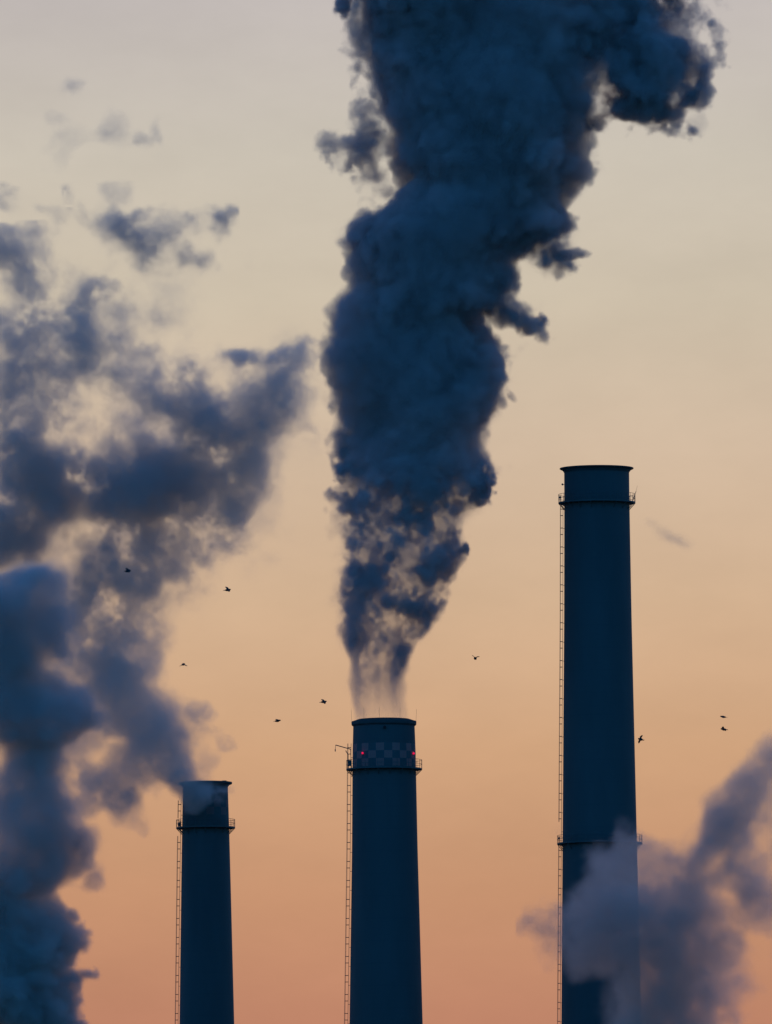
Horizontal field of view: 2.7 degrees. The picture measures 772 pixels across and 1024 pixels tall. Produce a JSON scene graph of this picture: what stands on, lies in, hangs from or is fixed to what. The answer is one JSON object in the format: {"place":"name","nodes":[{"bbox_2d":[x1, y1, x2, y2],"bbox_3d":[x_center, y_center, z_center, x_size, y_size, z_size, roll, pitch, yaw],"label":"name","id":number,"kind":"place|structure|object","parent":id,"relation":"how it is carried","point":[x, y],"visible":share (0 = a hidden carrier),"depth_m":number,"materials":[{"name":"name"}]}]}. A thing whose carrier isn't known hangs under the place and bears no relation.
{"place":"outdoors","nodes":[
{"label":"outdoors","id":0,"kind":"place"},
{"bbox_2d":[0,0,771,1023],"label":"sky","id":1,"kind":"structure","parent":0,"point":[314,312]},
{"label":"ground","id":2,"kind":"structure","parent":0,"visible":0},
{"bbox_2d":[175,780,234,1023],"bbox_3d":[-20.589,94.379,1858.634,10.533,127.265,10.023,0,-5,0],"label":"chimney","id":3,"kind":"object","parent":2,"relation":"on","point":[206,978],"visible":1,"depth_m":1860.49,"materials":[{"name":"concrete"}]},
{"bbox_2d":[335,709,422,1023],"bbox_3d":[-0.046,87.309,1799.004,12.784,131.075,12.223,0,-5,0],"label":"chimney","id":4,"kind":"object","parent":2,"relation":"on","point":[385,985],"visible":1,"depth_m":1800.02,"materials":[{"name":"concrete"}]},
{"bbox_2d":[557,465,641,1023],"bbox_3d":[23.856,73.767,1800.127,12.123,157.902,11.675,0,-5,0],"label":"chimney","id":5,"kind":"object","parent":2,"relation":"on","point":[600,844],"visible":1,"depth_m":1800.94,"materials":[{"name":"concrete"}]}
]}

